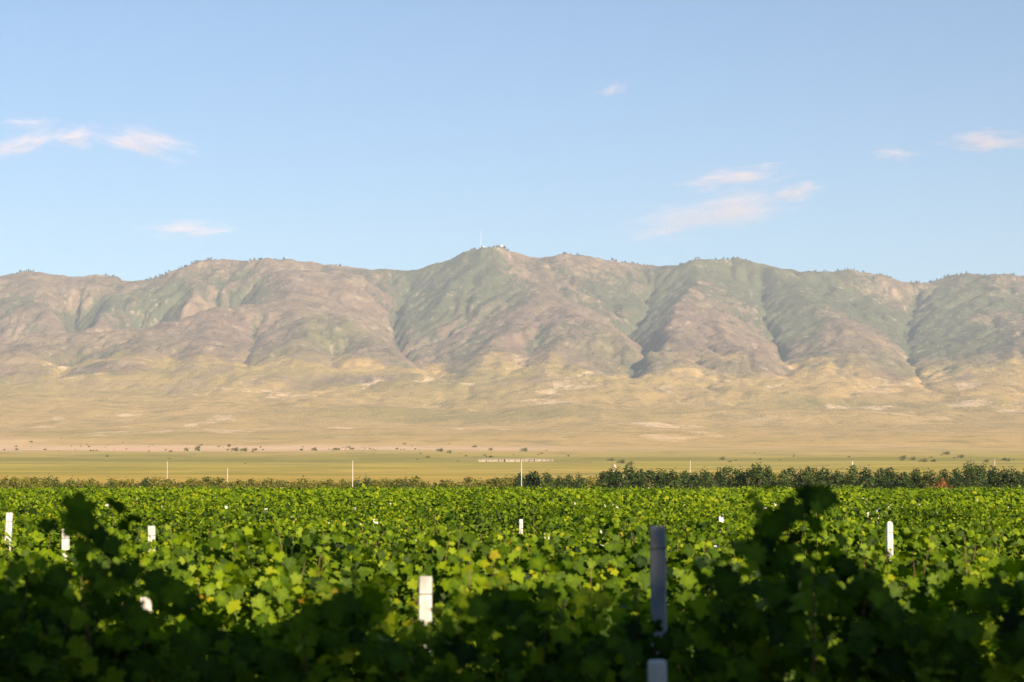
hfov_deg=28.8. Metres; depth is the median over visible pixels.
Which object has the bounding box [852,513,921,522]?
grape vine
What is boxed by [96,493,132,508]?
grape vine
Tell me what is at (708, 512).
grape vine
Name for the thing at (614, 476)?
tree
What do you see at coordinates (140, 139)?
sky
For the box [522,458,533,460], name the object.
house
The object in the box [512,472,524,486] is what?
tree
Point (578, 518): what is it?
grape vine
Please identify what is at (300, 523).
grape vine
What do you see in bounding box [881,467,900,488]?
tree
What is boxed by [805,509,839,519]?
grape vine
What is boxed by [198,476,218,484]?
shrub
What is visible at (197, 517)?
grape vine
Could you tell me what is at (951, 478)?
tree
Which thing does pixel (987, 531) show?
grape vine
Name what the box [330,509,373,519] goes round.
grape vine
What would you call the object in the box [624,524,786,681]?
grape vine
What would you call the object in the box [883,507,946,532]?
grape vine
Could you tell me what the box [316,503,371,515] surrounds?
grape vine
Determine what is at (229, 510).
grape vine
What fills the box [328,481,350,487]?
shrub
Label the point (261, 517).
grape vine
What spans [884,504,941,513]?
grape vine
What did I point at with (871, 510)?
grape vine
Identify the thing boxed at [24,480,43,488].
shrub
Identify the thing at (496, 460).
house
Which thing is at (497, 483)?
shrub
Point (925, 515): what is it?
grape vine
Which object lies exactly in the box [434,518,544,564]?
grape vine
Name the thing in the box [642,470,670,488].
tree
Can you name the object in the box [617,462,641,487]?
tree
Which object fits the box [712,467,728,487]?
tree
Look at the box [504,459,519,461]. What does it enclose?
house
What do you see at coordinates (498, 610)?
grape vine
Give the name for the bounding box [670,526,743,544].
grape vine
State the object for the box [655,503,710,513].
grape vine
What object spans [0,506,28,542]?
grape vine
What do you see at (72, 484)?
shrub
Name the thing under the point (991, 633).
grape vine
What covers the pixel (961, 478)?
tree
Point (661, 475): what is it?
tree
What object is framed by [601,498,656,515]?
grape vine
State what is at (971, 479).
tree
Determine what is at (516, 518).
grape vine
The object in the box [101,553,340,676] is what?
grape vine
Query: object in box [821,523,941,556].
grape vine
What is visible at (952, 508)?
grape vine
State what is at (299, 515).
grape vine
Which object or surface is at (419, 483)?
shrub
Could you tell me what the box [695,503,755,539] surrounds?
grape vine
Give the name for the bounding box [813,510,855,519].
grape vine
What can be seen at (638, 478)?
tree
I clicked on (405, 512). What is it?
grape vine
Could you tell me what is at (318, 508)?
grape vine
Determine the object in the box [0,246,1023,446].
mountains
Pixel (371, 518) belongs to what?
grape vine
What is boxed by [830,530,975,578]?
grape vine
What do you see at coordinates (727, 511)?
grape vine
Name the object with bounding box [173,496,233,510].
grape vine
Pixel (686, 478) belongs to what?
tree
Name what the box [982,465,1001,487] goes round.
tree
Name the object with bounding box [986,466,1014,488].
tree
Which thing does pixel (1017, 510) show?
grape vine
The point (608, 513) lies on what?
grape vine
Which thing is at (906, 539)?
grape vine
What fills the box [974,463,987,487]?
tree
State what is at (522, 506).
grape vine
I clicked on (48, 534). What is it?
grape vine
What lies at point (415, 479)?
shrub
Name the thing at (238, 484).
shrub
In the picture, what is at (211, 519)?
grape vine
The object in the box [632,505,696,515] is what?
grape vine
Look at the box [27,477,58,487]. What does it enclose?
shrub
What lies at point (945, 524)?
grape vine
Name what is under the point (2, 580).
grape vine
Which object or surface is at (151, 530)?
trellis post
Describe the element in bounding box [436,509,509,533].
grape vine
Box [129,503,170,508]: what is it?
grape vine
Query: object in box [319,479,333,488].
shrub
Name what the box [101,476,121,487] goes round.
shrub
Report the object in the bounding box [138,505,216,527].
grape vine
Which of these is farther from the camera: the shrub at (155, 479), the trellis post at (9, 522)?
the shrub at (155, 479)
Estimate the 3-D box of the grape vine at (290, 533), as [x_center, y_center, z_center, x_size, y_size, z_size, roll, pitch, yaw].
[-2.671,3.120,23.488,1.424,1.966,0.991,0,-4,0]
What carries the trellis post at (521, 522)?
on the ground
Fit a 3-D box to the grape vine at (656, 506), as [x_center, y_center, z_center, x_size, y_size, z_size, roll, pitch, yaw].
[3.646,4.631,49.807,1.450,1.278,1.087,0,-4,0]
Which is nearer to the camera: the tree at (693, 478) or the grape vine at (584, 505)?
the grape vine at (584, 505)
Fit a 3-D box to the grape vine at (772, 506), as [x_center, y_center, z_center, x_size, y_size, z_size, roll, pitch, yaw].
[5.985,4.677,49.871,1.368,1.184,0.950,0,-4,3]
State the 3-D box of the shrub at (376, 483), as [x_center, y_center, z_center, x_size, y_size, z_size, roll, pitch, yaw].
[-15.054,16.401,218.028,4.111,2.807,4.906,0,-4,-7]
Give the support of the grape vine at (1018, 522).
on the ground
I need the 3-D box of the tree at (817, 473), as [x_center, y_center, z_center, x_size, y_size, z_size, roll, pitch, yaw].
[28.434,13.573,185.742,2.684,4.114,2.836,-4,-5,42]
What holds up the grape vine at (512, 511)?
on the ground
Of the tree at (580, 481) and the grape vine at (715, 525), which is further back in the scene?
the tree at (580, 481)
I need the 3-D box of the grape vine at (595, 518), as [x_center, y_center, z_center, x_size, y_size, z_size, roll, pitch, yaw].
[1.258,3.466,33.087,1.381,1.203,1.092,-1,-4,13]
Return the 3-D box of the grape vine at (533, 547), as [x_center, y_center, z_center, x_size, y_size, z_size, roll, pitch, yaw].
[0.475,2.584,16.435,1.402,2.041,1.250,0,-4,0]
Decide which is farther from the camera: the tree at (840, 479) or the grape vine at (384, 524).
the tree at (840, 479)
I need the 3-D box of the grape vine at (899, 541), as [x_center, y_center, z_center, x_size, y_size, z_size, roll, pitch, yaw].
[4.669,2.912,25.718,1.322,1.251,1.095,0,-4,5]
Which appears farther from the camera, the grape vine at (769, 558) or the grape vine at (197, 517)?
the grape vine at (197, 517)
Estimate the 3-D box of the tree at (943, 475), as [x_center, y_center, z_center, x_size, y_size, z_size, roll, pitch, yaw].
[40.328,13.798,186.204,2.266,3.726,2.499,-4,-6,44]
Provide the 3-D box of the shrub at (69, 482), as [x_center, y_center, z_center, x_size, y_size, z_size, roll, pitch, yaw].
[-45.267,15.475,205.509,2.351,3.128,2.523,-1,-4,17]
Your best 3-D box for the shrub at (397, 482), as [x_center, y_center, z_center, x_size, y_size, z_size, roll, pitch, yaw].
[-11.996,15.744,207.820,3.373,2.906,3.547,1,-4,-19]
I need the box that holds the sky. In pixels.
[0,0,1023,282]
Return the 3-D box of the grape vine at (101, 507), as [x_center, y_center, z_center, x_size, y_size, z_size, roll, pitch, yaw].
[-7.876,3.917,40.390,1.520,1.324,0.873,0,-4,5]
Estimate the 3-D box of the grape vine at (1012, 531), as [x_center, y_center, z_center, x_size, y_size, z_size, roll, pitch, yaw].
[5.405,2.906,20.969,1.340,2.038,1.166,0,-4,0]
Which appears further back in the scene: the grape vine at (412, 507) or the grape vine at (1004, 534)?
the grape vine at (412, 507)
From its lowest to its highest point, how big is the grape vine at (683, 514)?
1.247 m
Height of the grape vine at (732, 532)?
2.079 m
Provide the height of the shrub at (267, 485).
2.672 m
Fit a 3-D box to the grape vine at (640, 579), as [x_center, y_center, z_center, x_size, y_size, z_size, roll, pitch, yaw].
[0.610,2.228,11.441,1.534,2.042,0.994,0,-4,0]
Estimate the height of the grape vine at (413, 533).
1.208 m
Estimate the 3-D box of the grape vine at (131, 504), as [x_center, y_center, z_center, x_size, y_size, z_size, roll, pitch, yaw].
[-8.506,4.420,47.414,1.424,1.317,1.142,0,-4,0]
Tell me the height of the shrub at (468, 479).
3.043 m
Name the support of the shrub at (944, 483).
on the ground
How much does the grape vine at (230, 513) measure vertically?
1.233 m
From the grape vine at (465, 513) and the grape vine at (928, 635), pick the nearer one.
the grape vine at (928, 635)
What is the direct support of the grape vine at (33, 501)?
on the ground
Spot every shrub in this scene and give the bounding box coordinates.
[2,476,25,488]
[9,476,32,487]
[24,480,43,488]
[25,476,54,488]
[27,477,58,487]
[59,481,76,487]
[63,478,80,486]
[74,479,89,488]
[77,478,95,485]
[91,481,112,488]
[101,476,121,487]
[113,477,143,489]
[136,478,154,487]
[146,477,175,488]
[156,478,180,487]
[171,477,214,488]
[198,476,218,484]
[204,477,235,488]
[225,479,252,488]
[241,481,255,488]
[246,478,261,486]
[250,480,274,488]
[257,477,288,487]
[262,480,279,489]
[276,480,302,488]
[293,476,320,488]
[299,481,330,489]
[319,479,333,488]
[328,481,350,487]
[342,480,360,487]
[354,474,374,487]
[367,479,387,487]
[370,477,390,483]
[382,478,412,487]
[398,477,413,488]
[402,476,421,487]
[409,480,430,487]
[416,479,438,488]
[437,479,458,488]
[451,482,473,487]
[458,476,484,487]
[478,478,492,487]
[485,477,512,487]
[578,473,602,486]
[687,471,713,487]
[931,478,953,488]
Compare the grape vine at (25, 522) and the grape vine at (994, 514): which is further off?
the grape vine at (994, 514)
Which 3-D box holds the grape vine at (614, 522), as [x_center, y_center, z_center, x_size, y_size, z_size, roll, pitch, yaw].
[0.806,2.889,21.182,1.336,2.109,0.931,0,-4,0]
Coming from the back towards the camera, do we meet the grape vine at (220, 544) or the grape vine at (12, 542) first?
the grape vine at (12, 542)
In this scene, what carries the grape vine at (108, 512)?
on the ground
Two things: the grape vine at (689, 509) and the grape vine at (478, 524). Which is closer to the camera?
the grape vine at (478, 524)
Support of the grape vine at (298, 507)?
on the ground
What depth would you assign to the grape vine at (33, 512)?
37.62 m
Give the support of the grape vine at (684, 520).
on the ground
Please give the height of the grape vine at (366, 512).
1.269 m
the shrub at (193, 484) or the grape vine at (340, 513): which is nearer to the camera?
the grape vine at (340, 513)
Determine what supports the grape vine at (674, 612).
on the ground
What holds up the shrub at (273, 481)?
on the ground
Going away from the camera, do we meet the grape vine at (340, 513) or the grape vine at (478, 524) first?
the grape vine at (478, 524)
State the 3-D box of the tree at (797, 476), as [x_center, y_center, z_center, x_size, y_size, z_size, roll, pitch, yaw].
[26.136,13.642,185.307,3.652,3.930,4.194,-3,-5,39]
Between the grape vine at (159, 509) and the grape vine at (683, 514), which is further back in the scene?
the grape vine at (683, 514)
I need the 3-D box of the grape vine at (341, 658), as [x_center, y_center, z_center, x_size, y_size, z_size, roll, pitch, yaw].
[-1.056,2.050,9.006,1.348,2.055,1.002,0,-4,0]
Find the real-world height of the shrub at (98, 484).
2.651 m
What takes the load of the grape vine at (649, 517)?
on the ground
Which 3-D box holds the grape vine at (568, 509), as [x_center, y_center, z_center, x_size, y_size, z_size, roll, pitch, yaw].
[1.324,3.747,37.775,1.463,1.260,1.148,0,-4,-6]
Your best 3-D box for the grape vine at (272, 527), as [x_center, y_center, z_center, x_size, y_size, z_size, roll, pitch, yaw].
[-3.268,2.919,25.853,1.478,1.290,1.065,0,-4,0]
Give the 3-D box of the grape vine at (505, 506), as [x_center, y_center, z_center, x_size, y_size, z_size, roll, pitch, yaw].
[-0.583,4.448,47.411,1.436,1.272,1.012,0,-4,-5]
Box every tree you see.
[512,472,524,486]
[524,471,539,487]
[530,471,543,487]
[539,469,556,487]
[552,475,566,488]
[557,474,577,488]
[570,472,588,488]
[595,471,621,488]
[605,467,627,488]
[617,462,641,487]
[628,469,648,488]
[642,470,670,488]
[652,468,667,487]
[661,469,687,488]
[678,470,694,488]
[688,471,701,488]
[694,468,715,488]
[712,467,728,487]
[713,466,749,487]
[726,467,762,487]
[747,462,768,487]
[763,464,776,486]
[772,469,792,488]
[777,466,803,487]
[797,466,814,486]
[805,464,825,486]
[814,465,833,486]
[823,467,852,487]
[842,465,861,487]
[852,465,882,488]
[870,468,888,489]
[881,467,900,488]
[892,471,912,488]
[906,468,925,488]
[915,468,949,488]
[936,469,950,486]
[947,460,988,488]
[947,468,966,487]
[965,470,979,487]
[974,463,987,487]
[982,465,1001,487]
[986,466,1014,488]
[998,466,1023,488]
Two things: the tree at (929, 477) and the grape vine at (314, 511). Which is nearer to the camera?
the grape vine at (314, 511)
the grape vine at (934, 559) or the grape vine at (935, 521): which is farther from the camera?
the grape vine at (935, 521)
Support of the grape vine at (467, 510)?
on the ground
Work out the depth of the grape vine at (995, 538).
18.63 m
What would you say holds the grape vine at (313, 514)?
on the ground
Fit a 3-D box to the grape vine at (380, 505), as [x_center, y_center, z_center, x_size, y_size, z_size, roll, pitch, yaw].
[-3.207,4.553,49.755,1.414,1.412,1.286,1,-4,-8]
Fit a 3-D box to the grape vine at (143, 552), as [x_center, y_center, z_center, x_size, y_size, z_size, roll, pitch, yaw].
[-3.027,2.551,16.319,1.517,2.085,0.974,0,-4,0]
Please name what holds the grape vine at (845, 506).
on the ground
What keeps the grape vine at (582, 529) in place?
on the ground
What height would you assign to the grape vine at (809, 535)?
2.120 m
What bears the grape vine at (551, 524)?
on the ground
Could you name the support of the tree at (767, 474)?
on the ground
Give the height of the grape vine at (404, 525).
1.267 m
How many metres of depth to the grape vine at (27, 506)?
45.08 m
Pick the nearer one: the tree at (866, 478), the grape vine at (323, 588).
the grape vine at (323, 588)
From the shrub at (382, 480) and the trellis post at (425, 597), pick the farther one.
the shrub at (382, 480)
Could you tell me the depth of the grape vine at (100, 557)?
13.61 m
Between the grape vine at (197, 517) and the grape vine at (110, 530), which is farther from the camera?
the grape vine at (197, 517)
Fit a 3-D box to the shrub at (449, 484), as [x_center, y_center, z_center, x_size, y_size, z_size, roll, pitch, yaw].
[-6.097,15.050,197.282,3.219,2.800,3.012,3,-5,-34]
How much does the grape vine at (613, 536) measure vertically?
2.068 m
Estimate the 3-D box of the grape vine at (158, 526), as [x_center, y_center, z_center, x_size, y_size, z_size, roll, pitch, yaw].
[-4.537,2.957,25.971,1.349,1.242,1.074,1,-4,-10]
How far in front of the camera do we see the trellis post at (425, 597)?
11.15 m
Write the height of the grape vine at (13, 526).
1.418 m
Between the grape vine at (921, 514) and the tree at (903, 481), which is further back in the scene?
the tree at (903, 481)
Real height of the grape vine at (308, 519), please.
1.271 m
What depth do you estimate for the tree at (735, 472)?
185.41 m
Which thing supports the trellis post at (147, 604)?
on the ground
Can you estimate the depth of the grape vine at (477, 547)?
16.14 m
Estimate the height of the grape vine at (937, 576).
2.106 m
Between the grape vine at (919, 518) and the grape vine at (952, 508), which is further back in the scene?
the grape vine at (952, 508)
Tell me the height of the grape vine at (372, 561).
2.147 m
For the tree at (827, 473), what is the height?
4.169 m
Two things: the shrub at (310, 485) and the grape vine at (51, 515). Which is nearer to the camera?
the grape vine at (51, 515)
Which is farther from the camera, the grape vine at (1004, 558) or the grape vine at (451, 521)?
the grape vine at (451, 521)
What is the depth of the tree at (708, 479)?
179.55 m
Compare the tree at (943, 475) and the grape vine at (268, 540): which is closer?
the grape vine at (268, 540)
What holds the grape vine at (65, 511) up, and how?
on the ground
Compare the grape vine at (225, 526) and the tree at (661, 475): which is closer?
the grape vine at (225, 526)
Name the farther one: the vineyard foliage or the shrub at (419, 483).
the shrub at (419, 483)
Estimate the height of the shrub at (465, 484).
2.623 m
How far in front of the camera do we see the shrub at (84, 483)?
205.68 m
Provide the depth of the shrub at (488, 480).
214.92 m
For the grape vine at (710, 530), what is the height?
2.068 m
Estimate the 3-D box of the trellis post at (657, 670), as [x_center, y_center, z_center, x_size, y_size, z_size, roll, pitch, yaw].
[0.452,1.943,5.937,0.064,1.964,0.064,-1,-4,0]
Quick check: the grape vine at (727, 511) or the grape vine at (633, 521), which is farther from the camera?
the grape vine at (727, 511)
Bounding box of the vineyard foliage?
[0,483,1023,517]
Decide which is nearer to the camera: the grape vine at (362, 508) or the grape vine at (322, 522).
the grape vine at (322, 522)
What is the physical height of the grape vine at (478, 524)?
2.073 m
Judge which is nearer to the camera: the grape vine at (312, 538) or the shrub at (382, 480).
the grape vine at (312, 538)
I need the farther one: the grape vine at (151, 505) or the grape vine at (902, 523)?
the grape vine at (151, 505)
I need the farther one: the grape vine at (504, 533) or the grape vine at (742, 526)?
the grape vine at (504, 533)
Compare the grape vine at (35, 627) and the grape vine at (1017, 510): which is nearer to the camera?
the grape vine at (35, 627)
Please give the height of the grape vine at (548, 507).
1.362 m
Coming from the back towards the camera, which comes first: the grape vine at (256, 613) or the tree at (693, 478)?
the tree at (693, 478)
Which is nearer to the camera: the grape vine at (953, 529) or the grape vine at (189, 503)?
the grape vine at (953, 529)
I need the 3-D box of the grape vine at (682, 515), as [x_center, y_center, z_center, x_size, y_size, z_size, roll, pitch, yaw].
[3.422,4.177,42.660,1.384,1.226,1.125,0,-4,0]
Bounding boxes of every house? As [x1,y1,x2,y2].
[478,459,490,461]
[491,459,503,461]
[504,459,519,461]
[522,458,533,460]
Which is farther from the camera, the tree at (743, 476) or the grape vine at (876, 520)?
the tree at (743, 476)
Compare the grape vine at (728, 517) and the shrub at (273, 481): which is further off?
the shrub at (273, 481)
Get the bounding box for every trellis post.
[5,513,12,550]
[61,529,69,560]
[140,597,151,611]
[147,526,155,551]
[418,576,432,655]
[519,519,522,533]
[648,660,666,681]
[649,526,667,662]
[886,521,893,560]
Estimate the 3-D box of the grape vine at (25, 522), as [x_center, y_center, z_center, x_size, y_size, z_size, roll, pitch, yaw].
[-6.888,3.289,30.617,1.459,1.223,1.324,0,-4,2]
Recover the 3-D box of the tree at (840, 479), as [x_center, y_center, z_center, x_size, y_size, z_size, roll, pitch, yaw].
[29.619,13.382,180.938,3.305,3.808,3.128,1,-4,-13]
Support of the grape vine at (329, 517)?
on the ground
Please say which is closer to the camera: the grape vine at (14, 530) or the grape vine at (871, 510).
the grape vine at (14, 530)
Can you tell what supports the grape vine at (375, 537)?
on the ground
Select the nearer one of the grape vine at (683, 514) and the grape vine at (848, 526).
the grape vine at (848, 526)
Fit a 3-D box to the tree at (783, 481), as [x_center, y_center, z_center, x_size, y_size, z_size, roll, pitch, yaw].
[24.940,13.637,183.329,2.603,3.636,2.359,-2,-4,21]
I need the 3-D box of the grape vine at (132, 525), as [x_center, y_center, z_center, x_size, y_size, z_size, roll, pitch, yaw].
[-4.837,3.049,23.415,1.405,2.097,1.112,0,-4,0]
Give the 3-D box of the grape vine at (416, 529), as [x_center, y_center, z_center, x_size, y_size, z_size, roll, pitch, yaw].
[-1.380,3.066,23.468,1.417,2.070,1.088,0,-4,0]
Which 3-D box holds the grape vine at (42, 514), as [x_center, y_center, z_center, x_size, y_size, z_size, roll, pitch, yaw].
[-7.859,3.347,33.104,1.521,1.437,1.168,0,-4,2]
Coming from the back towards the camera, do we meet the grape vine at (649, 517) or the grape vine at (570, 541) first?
the grape vine at (649, 517)
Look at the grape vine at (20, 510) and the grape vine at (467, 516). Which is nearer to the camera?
the grape vine at (20, 510)
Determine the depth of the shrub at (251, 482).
224.00 m
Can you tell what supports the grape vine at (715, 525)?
on the ground
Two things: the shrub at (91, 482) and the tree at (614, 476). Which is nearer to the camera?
the tree at (614, 476)
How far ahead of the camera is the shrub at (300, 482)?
209.12 m
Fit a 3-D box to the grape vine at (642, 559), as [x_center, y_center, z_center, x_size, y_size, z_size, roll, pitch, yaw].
[1.203,2.407,13.886,1.396,2.035,1.149,0,-4,0]
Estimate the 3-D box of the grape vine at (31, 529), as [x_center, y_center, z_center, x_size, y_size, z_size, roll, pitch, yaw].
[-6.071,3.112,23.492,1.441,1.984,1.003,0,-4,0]
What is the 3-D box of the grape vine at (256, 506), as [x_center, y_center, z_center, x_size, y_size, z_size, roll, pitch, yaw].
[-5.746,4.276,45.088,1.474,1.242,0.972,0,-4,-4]
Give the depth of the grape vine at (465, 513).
42.36 m
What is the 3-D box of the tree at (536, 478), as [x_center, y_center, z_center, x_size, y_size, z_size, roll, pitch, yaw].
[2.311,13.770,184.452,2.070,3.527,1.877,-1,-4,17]
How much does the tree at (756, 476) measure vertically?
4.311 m
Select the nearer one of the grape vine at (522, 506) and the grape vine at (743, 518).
the grape vine at (743, 518)
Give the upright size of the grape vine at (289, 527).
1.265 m
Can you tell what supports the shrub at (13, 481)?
on the ground
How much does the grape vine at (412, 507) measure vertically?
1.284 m
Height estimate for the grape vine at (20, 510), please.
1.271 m
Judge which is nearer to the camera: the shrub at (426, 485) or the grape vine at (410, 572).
the grape vine at (410, 572)
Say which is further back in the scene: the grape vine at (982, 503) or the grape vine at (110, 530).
the grape vine at (982, 503)
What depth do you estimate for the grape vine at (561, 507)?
45.37 m
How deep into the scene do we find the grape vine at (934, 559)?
13.70 m
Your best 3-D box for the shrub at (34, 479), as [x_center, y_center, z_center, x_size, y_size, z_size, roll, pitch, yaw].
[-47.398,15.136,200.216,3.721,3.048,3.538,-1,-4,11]
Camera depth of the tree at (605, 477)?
185.22 m
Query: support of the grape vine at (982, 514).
on the ground
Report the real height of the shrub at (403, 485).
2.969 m
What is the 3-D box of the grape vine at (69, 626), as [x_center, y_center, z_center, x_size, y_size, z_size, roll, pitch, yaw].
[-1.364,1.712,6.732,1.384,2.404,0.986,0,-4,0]
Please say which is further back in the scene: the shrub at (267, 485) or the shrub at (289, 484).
the shrub at (289, 484)
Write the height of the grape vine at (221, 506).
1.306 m
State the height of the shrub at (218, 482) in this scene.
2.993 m
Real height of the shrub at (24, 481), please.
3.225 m
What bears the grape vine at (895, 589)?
on the ground
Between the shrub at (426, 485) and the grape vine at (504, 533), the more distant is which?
the shrub at (426, 485)
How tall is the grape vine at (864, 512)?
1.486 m
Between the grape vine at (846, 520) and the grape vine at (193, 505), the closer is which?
the grape vine at (846, 520)
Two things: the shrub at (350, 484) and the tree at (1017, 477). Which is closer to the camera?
the tree at (1017, 477)
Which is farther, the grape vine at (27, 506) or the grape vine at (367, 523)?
the grape vine at (27, 506)
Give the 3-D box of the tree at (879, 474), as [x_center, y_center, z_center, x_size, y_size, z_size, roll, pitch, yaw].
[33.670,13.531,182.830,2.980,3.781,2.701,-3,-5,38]
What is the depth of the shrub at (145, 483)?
196.00 m
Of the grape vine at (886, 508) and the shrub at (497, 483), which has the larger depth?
the shrub at (497, 483)
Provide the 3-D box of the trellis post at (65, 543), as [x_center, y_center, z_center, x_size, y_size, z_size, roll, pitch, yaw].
[-4.643,2.965,20.703,0.082,2.017,0.082,-1,-4,5]
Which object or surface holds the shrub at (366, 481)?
on the ground
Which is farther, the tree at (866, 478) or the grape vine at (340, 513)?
the tree at (866, 478)
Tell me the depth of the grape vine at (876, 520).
33.01 m
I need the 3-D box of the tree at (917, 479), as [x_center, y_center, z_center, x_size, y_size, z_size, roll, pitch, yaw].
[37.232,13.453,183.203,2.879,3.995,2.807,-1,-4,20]
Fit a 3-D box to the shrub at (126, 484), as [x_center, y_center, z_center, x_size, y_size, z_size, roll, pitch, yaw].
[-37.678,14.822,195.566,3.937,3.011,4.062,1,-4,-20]
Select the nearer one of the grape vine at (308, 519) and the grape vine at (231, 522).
the grape vine at (231, 522)
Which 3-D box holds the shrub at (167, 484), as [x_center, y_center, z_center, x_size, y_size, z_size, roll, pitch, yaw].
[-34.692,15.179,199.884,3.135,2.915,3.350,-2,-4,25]
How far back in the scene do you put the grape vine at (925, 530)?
28.39 m
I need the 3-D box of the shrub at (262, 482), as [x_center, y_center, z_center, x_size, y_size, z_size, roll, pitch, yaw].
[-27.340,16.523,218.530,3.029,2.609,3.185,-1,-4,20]
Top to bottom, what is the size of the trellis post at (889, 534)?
2.046 m
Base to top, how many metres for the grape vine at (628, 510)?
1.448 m
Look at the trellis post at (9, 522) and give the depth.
23.14 m
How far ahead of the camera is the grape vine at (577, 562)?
13.68 m
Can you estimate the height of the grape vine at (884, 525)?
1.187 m
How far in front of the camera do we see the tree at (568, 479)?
182.89 m
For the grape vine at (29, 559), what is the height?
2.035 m
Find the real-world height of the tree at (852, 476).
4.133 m
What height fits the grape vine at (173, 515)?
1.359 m
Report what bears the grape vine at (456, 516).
on the ground
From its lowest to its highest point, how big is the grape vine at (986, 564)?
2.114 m
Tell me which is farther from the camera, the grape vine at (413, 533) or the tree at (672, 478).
the tree at (672, 478)
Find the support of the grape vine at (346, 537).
on the ground
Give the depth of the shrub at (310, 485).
204.23 m
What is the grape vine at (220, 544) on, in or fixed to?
on the ground
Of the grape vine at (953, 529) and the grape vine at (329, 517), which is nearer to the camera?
the grape vine at (953, 529)
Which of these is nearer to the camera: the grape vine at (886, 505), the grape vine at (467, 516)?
the grape vine at (467, 516)
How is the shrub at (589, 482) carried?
on the ground
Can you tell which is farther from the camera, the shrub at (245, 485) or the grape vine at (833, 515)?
the shrub at (245, 485)
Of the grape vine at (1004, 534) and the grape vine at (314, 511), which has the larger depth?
the grape vine at (314, 511)
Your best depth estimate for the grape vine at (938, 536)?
20.89 m
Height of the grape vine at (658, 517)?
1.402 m
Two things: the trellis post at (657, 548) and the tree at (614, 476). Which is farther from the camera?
the tree at (614, 476)
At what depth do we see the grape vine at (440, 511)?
35.40 m
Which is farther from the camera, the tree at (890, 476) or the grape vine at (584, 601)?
the tree at (890, 476)
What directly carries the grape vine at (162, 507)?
on the ground
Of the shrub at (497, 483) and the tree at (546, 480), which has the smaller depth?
the tree at (546, 480)
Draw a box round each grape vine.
[0,491,308,681]
[0,496,45,513]
[0,499,39,512]
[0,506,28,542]
[0,506,60,523]
[0,513,96,562]
[0,520,23,545]
[0,520,59,551]
[0,523,37,551]
[0,537,99,572]
[0,541,126,678]
[0,552,130,678]
[0,559,164,681]
[0,577,11,681]
[1,499,66,537]
[3,545,75,573]
[16,514,72,547]
[18,515,110,542]
[24,507,61,523]
[29,508,131,551]
[41,515,157,571]
[51,505,128,526]
[54,525,229,622]
[92,509,151,524]
[95,504,191,545]
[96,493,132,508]
[100,503,155,520]
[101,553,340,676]
[102,523,237,611]
[105,524,288,655]
[105,526,196,577]
[111,502,189,520]
[115,520,210,549]
[126,499,184,509]
[126,502,182,517]
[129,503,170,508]
[132,564,424,681]
[136,517,246,550]
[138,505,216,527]
[150,506,217,519]
[168,520,266,544]
[169,504,224,519]
[170,500,217,507]
[171,500,226,510]
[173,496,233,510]
[176,517,245,537]
[186,516,241,524]
[200,501,283,536]
[203,526,315,576]
[204,516,313,568]
[205,506,267,524]
[208,583,612,681]
[210,520,368,612]
[219,506,277,519]
[226,525,352,579]
[227,503,288,515]
[233,509,336,540]
[238,497,310,520]
[241,522,341,559]
[251,518,347,547]
[263,508,322,521]
[267,501,323,510]
[272,526,467,679]
[277,505,333,519]
[281,511,355,536]
[283,508,337,520]
[286,519,391,545]
[293,562,530,679]
[295,523,422,573]
[301,513,372,541]
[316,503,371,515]
[320,505,376,519]
[324,517,411,551]
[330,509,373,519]
[339,513,435,571]
[341,512,422,543]
[346,522,429,548]
[350,514,483,621]
[356,516,510,644]
[359,495,409,510]
[363,547,667,681]
[364,509,431,522]
[371,523,459,553]
[373,505,448,528]
[374,506,437,523]
[378,513,477,531]
[387,502,439,521]
[404,510,495,535]
[411,526,508,549]
[422,506,491,523]
[422,517,539,565]
[424,536,626,645]
[431,501,484,520]
[433,506,484,517]
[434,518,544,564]
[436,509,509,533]
[439,511,494,523]
[458,506,594,576]
[459,502,516,534]
[480,501,550,533]
[483,503,539,533]
[485,549,748,681]
[491,531,646,599]
[510,501,543,519]
[519,483,906,681]
[529,513,649,563]
[534,496,591,525]
[537,499,629,536]
[540,522,631,552]
[542,499,613,525]
[543,505,617,532]
[545,514,625,533]
[550,502,602,511]
[568,505,654,527]
[577,518,665,540]
[592,522,727,573]
[593,540,767,656]
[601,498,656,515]
[604,496,674,523]
[615,512,742,565]
[621,502,699,532]
[622,514,733,564]
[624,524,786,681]
[629,501,685,513]
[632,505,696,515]
[633,513,716,537]
[634,582,920,681]
[640,510,720,529]
[648,507,700,516]
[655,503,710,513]
[661,506,754,552]
[665,507,725,521]
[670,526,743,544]
[684,511,756,528]
[687,502,744,511]
[691,505,759,520]
[692,554,915,681]
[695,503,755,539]
[697,503,751,514]
[716,516,848,559]
[721,515,837,552]
[723,504,774,510]
[726,520,838,544]
[733,507,834,529]
[742,492,871,554]
[784,532,965,671]
[794,519,857,529]
[795,532,920,591]
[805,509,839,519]
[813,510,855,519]
[817,553,1023,681]
[819,494,899,523]
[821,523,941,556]
[826,518,922,555]
[829,518,905,533]
[830,504,894,522]
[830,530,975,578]
[832,521,902,554]
[837,505,897,515]
[849,523,966,563]
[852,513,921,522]
[858,516,931,551]
[859,505,920,520]
[872,503,919,509]
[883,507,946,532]
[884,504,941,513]
[893,516,976,531]
[896,491,979,531]
[898,537,1023,677]
[902,519,1004,553]
[905,513,966,524]
[909,518,1018,541]
[909,598,1023,681]
[911,532,1023,601]
[913,495,984,523]
[917,512,1013,539]
[923,521,1021,560]
[942,545,1023,627]
[943,506,1005,520]
[952,498,1007,511]
[954,504,1023,524]
[956,521,1023,582]
[972,526,1023,582]
[985,517,1023,540]
[986,524,1023,547]
[1012,508,1023,524]

